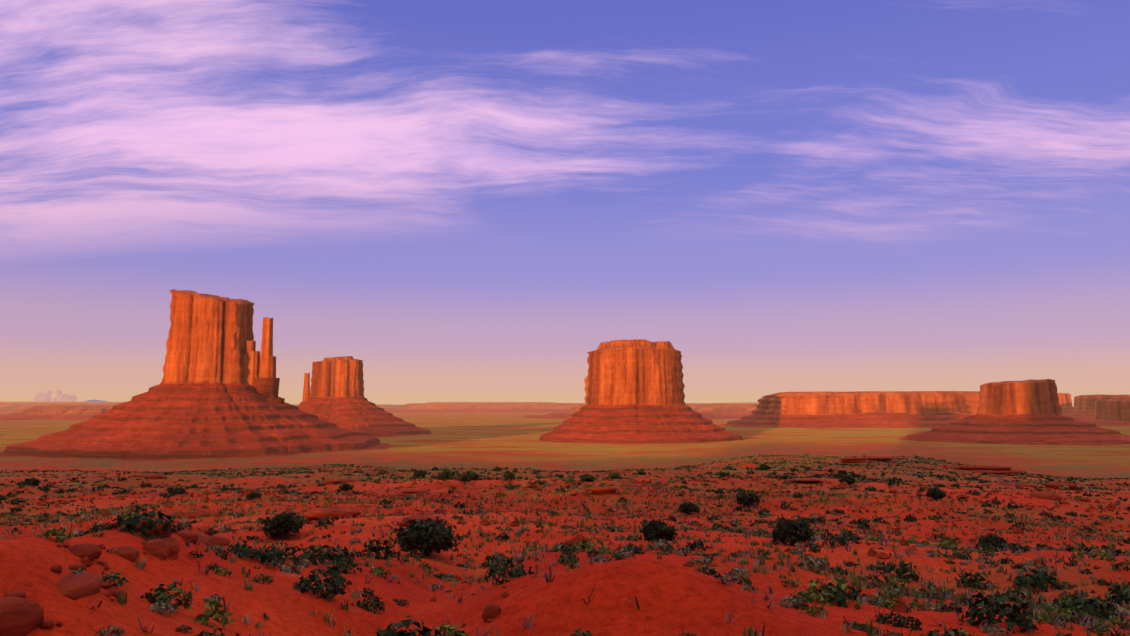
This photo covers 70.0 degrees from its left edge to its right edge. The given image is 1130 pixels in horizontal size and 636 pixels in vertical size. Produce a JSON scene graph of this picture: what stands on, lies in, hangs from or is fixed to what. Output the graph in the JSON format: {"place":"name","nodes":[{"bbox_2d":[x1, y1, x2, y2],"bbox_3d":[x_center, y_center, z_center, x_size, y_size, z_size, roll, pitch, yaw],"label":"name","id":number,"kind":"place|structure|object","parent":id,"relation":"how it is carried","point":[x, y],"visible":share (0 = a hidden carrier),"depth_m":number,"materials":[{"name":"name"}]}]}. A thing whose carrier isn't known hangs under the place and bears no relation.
{"place":"outdoors","nodes":[
{"label":"outdoors","id":0,"kind":"place"},
{"bbox_2d":[33,390,76,401],"bbox_3d":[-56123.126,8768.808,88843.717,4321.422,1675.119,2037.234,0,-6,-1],"label":"cloud","id":1,"kind":"structure","parent":0,"point":[44,396],"depth_m":88478.75,"materials":[{"name":"white"}]},
{"bbox_2d":[84,400,107,401],"bbox_3d":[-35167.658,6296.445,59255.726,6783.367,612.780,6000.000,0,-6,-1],"label":"mountains","id":2,"kind":"structure","parent":0,"point":[95,401],"depth_m":58952.70,"materials":[{"name":"stone"}]},
{"bbox_2d":[427,402,555,402],"bbox_3d":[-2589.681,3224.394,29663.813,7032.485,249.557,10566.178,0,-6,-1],"label":"horizon mesa","id":3,"kind":"structure","parent":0,"point":[491,402],"depth_m":26256.26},
{"bbox_2d":[0,412,1129,635],"bbox_3d":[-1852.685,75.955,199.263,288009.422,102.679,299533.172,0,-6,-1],"label":"ground","id":4,"kind":"structure","parent":0,"point":[672,594],"depth_m":113.41,"materials":[{"name":"red sand"}]},
{"bbox_2d":[0,591,62,635],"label":"boulder","id":5,"kind":"object","parent":4,"relation":"on","point":[20,615],"visible":1,"depth_m":26.72,"materials":[{"name":"red stone"}]},
{"bbox_2d":[25,476,40,485],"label":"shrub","id":6,"kind":"object","parent":4,"relation":"on","point":[33,481],"visible":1,"depth_m":318.88,"materials":[{"name":"green plant"}]},
{"bbox_2d":[0,405,113,419],"bbox_3d":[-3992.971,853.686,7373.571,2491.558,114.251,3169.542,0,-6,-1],"label":"distant mesa","id":7,"kind":"structure","parent":4,"relation":"on","point":[69,412],"depth_m":6390.49,"materials":[{"name":"stone"}]},
{"bbox_2d":[0,403,120,411],"bbox_3d":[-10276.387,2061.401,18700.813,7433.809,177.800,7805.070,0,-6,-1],"label":"distant mesa","id":8,"kind":"structure","parent":4,"relation":"on","point":[10,407],"depth_m":16081.01,"materials":[{"name":"stone"}]},
{"bbox_2d":[0,401,123,402],"bbox_3d":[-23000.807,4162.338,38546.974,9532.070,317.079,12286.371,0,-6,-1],"label":"distant mesa","id":9,"kind":"structure","parent":4,"relation":"on","point":[52,402],"depth_m":34276.42,"materials":[{"name":"stone"}]},
{"bbox_2d":[56,540,109,570],"bbox_3d":[-21.094,10.420,35.346,2.078,1.342,1.484,3,-7,-28],"label":"boulder","id":10,"kind":"object","parent":4,"relation":"on","point":[90,551],"visible":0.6,"depth_m":35.10,"materials":[{"name":"red stone"}]},
{"bbox_2d":[50,563,122,600],"bbox_3d":[-18.910,10.400,31.462,2.396,1.630,3.571,0,-6,-1],"label":"boulder","id":11,"kind":"object","parent":4,"relation":"on","point":[75,586],"visible":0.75,"depth_m":31.02,"materials":[{"name":"red stone"}]},
{"bbox_2d":[98,544,145,566],"bbox_3d":[-21.767,11.589,39.457,1.351,1.266,2.176,-5,-8,36],"label":"boulder","id":12,"kind":"object","parent":4,"relation":"on","point":[130,553],"visible":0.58,"depth_m":39.28,"materials":[{"name":"red stone"}]},
{"bbox_2d":[133,474,162,478],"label":"rock slab","id":13,"kind":"structure","parent":4,"relation":"on","point":[155,476],"depth_m":382.80,"materials":[{"name":"red stone"}]},
{"bbox_2d":[134,517,173,539],"bbox_3d":[-24.434,12.535,47.598,2.499,1.561,2.048,2,-6,-16],"label":"spur rock","id":14,"kind":"object","parent":4,"relation":"on","point":[167,534],"visible":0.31,"depth_m":47.00,"materials":[{"name":"red stone"}]},
{"bbox_2d":[140,538,178,559],"bbox_3d":[-22.033,12.526,43.664,1.986,1.331,4.152,0,-6,-1],"label":"boulder","id":15,"kind":"object","parent":4,"relation":"on","point":[165,548],"visible":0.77,"depth_m":42.82,"materials":[{"name":"red stone"}]},
{"bbox_2d":[167,486,184,495],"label":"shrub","id":16,"kind":"object","parent":4,"relation":"on","point":[175,491],"visible":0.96,"depth_m":270.00,"materials":[{"name":"green plant"}]},
{"bbox_2d":[174,528,198,543],"bbox_3d":[-24.658,13.991,51.680,2.317,1.107,1.859,-2,-7,18],"label":"boulder","id":17,"kind":"object","parent":4,"relation":"on","point":[189,535],"visible":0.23,"depth_m":51.31,"materials":[{"name":"red stone"}]},
{"bbox_2d":[0,289,393,460],"bbox_3d":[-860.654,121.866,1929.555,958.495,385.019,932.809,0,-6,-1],"label":"mitten","id":18,"kind":"object","parent":4,"relation":"on","point":[214,393],"visible":0.94,"depth_m":1803.81,"materials":[{"name":"orange stone"}]},
{"bbox_2d":[177,510,222,517],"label":"shelf","id":19,"kind":"object","parent":4,"relation":"on","point":[194,513],"visible":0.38,"depth_m":163.62,"materials":[{"name":"red stone"}]},
{"bbox_2d":[194,526,214,535],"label":"boulder","id":20,"kind":"object","parent":4,"relation":"on","point":[205,529],"visible":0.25,"depth_m":59.80,"materials":[{"name":"red stone"}]},
{"bbox_2d":[199,536,229,550],"bbox_3d":[-24.450,15.471,55.904,1.918,1.784,3.371,-4,-8,35],"label":"boulder","id":21,"kind":"object","parent":4,"relation":"on","point":[219,541],"visible":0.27,"depth_m":55.41,"materials":[{"name":"red stone"}]},
{"bbox_2d":[245,490,261,499],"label":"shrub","id":22,"kind":"object","parent":4,"relation":"on","point":[252,494],"visible":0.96,"depth_m":212.61,"materials":[{"name":"green plant"}]},
{"bbox_2d":[260,511,305,538],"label":"shrub","id":23,"kind":"object","parent":4,"relation":"on","point":[283,524],"visible":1,"depth_m":107.48,"materials":[{"name":"green plant"}]},
{"bbox_2d":[303,507,366,523],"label":"outcrop","id":24,"kind":"object","parent":4,"relation":"on","point":[312,515],"visible":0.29,"depth_m":135.32,"materials":[{"name":"red stone"}]},
{"bbox_2d":[322,479,359,483],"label":"shelf","id":25,"kind":"object","parent":4,"relation":"on","point":[336,480],"visible":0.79,"depth_m":324.39,"materials":[{"name":"red stone"}]},
{"bbox_2d":[339,481,353,490],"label":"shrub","id":26,"kind":"object","parent":4,"relation":"on","point":[346,487],"visible":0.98,"depth_m":301.13,"materials":[{"name":"green plant"}]},
{"bbox_2d":[292,404,401,408],"bbox_3d":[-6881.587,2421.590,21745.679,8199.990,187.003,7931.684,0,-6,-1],"label":"distant mesa","id":27,"kind":"structure","parent":4,"relation":"on","point":[383,406],"depth_m":20028.67,"materials":[{"name":"stone"}]},
{"bbox_2d":[297,356,433,436],"bbox_3d":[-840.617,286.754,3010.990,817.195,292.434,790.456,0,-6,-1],"label":"mitten","id":28,"kind":"object","parent":4,"relation":"on","point":[333,392],"visible":0.67,"depth_m":2951.04,"materials":[{"name":"orange stone"}]},
{"bbox_2d":[363,471,386,472],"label":"rock slab","id":29,"kind":"structure","parent":4,"relation":"on","point":[372,471],"depth_m":445.88,"materials":[{"name":"red stone"}]},
{"bbox_2d":[397,490,429,495],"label":"shelf","id":30,"kind":"object","parent":4,"relation":"on","point":[408,492],"visible":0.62,"depth_m":261.13,"materials":[{"name":"red stone"}]},
{"bbox_2d":[412,468,426,476],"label":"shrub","id":31,"kind":"object","parent":4,"relation":"on","point":[420,473],"visible":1,"depth_m":363.95,"materials":[{"name":"green plant"}]},
{"bbox_2d":[389,509,463,556],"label":"shrub","id":32,"kind":"object","parent":4,"relation":"on","point":[427,536],"visible":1,"depth_m":87.92,"materials":[{"name":"green plant"}]},
{"bbox_2d":[398,516,463,526],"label":"outcrop","id":33,"kind":"object","parent":4,"relation":"on","point":[411,518],"visible":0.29,"depth_m":119.84,"materials":[{"name":"red stone"}]},
{"bbox_2d":[437,468,453,480],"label":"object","id":34,"kind":"object","parent":4,"relation":"on","point":[445,474],"visible":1,"depth_m":291.20,"materials":[{"name":"green plant"}]},
{"bbox_2d":[457,473,471,481],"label":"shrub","id":35,"kind":"object","parent":4,"relation":"on","point":[465,477],"visible":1,"depth_m":289.05,"materials":[{"name":"green plant"}]},
{"bbox_2d":[466,472,478,479],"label":"shrub","id":36,"kind":"object","parent":4,"relation":"on","point":[473,475],"visible":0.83,"depth_m":302.67,"materials":[{"name":"green plant"}]},
{"bbox_2d":[482,604,501,622],"bbox_3d":[-2.651,10.626,29.084,0.728,0.584,0.939,0,-6,-1],"label":"gully boulder","id":37,"kind":"object","parent":4,"relation":"on","point":[490,612],"visible":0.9,"depth_m":28.82,"materials":[{"name":"red stone"}]},
{"bbox_2d":[501,472,515,480],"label":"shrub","id":38,"kind":"object","parent":4,"relation":"on","point":[508,476],"visible":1,"depth_m":297.39,"materials":[{"name":"green plant"}]},
{"bbox_2d":[384,403,727,412],"bbox_3d":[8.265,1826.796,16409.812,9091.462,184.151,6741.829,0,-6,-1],"label":"distant mesa","id":39,"kind":"structure","parent":4,"relation":"on","point":[493,407],"depth_m":14223.18,"materials":[{"name":"stone"}]},
{"bbox_2d":[0,454,1129,635],"bbox_3d":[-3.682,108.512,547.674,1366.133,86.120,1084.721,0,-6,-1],"label":"shrubs","id":40,"kind":"object","parent":4,"relation":"on","point":[841,596],"visible":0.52,"depth_m":72.47,"materials":[{"name":"green plant"}]},
{"bbox_2d":[0,483,1129,635],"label":"shrubs","id":41,"kind":"object","parent":4,"relation":"on","point":[858,585],"visible":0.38,"depth_m":121.91,"materials":[{"name":"green plant"}]},
{"bbox_2d":[0,476,1129,635],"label":"grass tufts","id":42,"kind":"object","parent":4,"relation":"on","point":[900,606],"visible":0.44,"depth_m":197.38,"materials":[{"name":"green plant"}]},
{"bbox_2d":[4,509,1129,635],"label":"shrub twigs","id":43,"kind":"object","parent":4,"relation":"on","point":[947,597],"visible":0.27,"depth_m":61.40,"materials":[{"name":"brown plant"}]},
{"bbox_2d":[565,479,577,483],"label":"shrub","id":44,"kind":"object","parent":4,"relation":"on","point":[570,480],"visible":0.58,"depth_m":279.80,"materials":[{"name":"green plant"}]},
{"bbox_2d":[579,473,595,481],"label":"shrub","id":45,"kind":"object","parent":4,"relation":"on","point":[586,477],"visible":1,"depth_m":293.85,"materials":[{"name":"green plant"}]},
{"bbox_2d":[575,486,621,495],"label":"shelf","id":46,"kind":"object","parent":4,"relation":"on","point":[603,490],"visible":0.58,"depth_m":237.53,"materials":[{"name":"red stone"}]},
{"bbox_2d":[608,472,620,478],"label":"shrub","id":47,"kind":"object","parent":4,"relation":"on","point":[614,475],"visible":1,"depth_m":370.19,"materials":[{"name":"green plant"}]},
{"bbox_2d":[609,470,632,473],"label":"rock slab","id":48,"kind":"structure","parent":4,"relation":"on","point":[620,471],"depth_m":547.35,"materials":[{"name":"red stone"}]},
{"bbox_2d":[521,405,742,418],"bbox_3d":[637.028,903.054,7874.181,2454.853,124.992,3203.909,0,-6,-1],"label":"distant mesa","id":49,"kind":"structure","parent":4,"relation":"on","point":[567,414],"depth_m":7138.08,"materials":[{"name":"stone"}]},
{"bbox_2d":[537,339,745,443],"bbox_3d":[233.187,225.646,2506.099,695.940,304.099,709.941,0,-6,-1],"label":"butte","id":50,"kind":"object","parent":4,"relation":"on","point":[634,389],"visible":0.96,"depth_m":2369.43,"materials":[{"name":"orange stone"}]},
{"bbox_2d":[637,517,678,542],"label":"juniper","id":51,"kind":"object","parent":4,"relation":"on","point":[655,530],"visible":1,"depth_m":93.28,"materials":[{"name":"green plant"}]},
{"bbox_2d":[676,501,699,513],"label":"juniper","id":52,"kind":"object","parent":4,"relation":"on","point":[686,507],"visible":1,"depth_m":198.82,"materials":[{"name":"green plant"}]},
{"bbox_2d":[686,404,757,415],"bbox_3d":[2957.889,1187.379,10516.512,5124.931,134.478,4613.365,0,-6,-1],"label":"distant mesa","id":53,"kind":"structure","parent":4,"relation":"on","point":[731,409],"depth_m":9246.38,"materials":[{"name":"orange stone"}]},
{"bbox_2d":[719,471,729,477],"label":"shrub","id":54,"kind":"object","parent":4,"relation":"on","point":[724,474],"visible":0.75,"depth_m":349.38,"materials":[{"name":"green plant"}]},
{"bbox_2d":[728,402,758,403],"bbox_3d":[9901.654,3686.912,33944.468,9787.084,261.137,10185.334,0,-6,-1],"label":"distant mesa","id":55,"kind":"structure","parent":4,"relation":"on","point":[745,403],"depth_m":31090.61,"materials":[{"name":"orange stone"}]},
{"bbox_2d":[734,491,760,506],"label":"juniper","id":56,"kind":"object","parent":4,"relation":"on","point":[745,499],"visible":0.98,"depth_m":219.79,"materials":[{"name":"green plant"}]},
{"bbox_2d":[736,463,758,467],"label":"rock slab","id":57,"kind":"structure","parent":4,"relation":"on","point":[751,465],"depth_m":563.50,"materials":[{"name":"red stone"}]},
{"bbox_2d":[760,463,771,469],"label":"shrub","id":58,"kind":"object","parent":4,"relation":"on","point":[765,466],"visible":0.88,"depth_m":406.24,"materials":[{"name":"green plant"}]},
{"bbox_2d":[769,514,818,545],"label":"shrub","id":59,"kind":"object","parent":4,"relation":"on","point":[797,530],"visible":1,"depth_m":93.63,"materials":[{"name":"green plant"}]},
{"bbox_2d":[785,478,822,483],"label":"shelf","id":60,"kind":"object","parent":4,"relation":"on","point":[803,480],"visible":0.73,"depth_m":287.80,"materials":[{"name":"red stone"}]},
{"bbox_2d":[837,470,846,474],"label":"shrub","id":61,"kind":"object","parent":4,"relation":"on","point":[842,472],"visible":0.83,"depth_m":383.22,"materials":[{"name":"green plant"}]},
{"bbox_2d":[838,473,855,484],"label":"juniper","id":62,"kind":"object","parent":4,"relation":"on","point":[849,479],"visible":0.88,"depth_m":281.01,"materials":[{"name":"green plant"}]},
{"bbox_2d":[720,391,979,427],"bbox_3d":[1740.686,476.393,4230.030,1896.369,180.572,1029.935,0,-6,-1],"label":"long mesa","id":63,"kind":"structure","parent":4,"relation":"on","point":[879,409],"depth_m":3973.55,"materials":[{"name":"orange stone"}]},
{"bbox_2d":[839,457,899,463],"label":"ledge","id":64,"kind":"object","parent":4,"relation":"on","point":[851,460],"visible":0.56,"depth_m":775.70,"materials":[{"name":"red stone"}]},
{"bbox_2d":[925,486,946,499],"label":"juniper","id":65,"kind":"object","parent":4,"relation":"on","point":[935,493],"visible":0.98,"depth_m":235.73,"materials":[{"name":"green plant"}]},
{"bbox_2d":[892,461,1033,477],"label":"ledge","id":66,"kind":"object","parent":4,"relation":"on","point":[991,469],"visible":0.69,"depth_m":742.26,"materials":[{"name":"red stone"}]},
{"bbox_2d":[976,532,1008,548],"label":"juniper","id":67,"kind":"object","parent":4,"relation":"on","point":[993,540],"visible":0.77,"depth_m":150.00,"materials":[{"name":"green plant"}]},
{"bbox_2d":[988,482,1036,487],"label":"shelf","id":68,"kind":"object","parent":4,"relation":"on","point":[1018,484],"visible":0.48,"depth_m":348.15,"materials":[{"name":"red stone"}]},
{"bbox_2d":[898,379,1129,445],"bbox_3d":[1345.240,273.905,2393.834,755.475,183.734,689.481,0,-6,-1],"label":"butte","id":69,"kind":"object","parent":4,"relation":"on","point":[1026,412],"visible":0.98,"depth_m":2302.33,"materials":[{"name":"orange stone"}]},
{"bbox_2d":[1030,492,1067,499],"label":"shelf","id":70,"kind":"object","parent":4,"relation":"on","point":[1048,496],"visible":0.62,"depth_m":263.18,"materials":[{"name":"red stone"}]},
{"bbox_2d":[1041,482,1083,490],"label":"shelf","id":71,"kind":"object","parent":4,"relation":"on","point":[1056,485],"visible":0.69,"depth_m":320.65,"materials":[{"name":"red stone"}]},
{"bbox_2d":[1063,394,1129,421],"bbox_3d":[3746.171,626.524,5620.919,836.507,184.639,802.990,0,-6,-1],"label":"mesa","id":72,"kind":"structure","parent":4,"relation":"on","point":[1084,408],"depth_m":5532.61,"materials":[{"name":"orange stone"}]},
{"bbox_2d":[1082,399,1129,425],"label":"mesa","id":73,"kind":"structure","parent":4,"relation":"on","point":[1110,412],"depth_m":4235.86,"materials":[{"name":"orange stone"}]},
{"bbox_2d":[0,0,1129,406],"label":"sky","id":74,"kind":"structure","parent":0,"point":[457,200],"materials":[{"name":"blue"}]},
{"bbox_2d":[1058,393,1072,414],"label":"butte","id":75,"kind":"object","parent":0,"point":[1065,401],"visible":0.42,"depth_m":6412.89,"materials":[{"name":"orange stone"}]}
]}

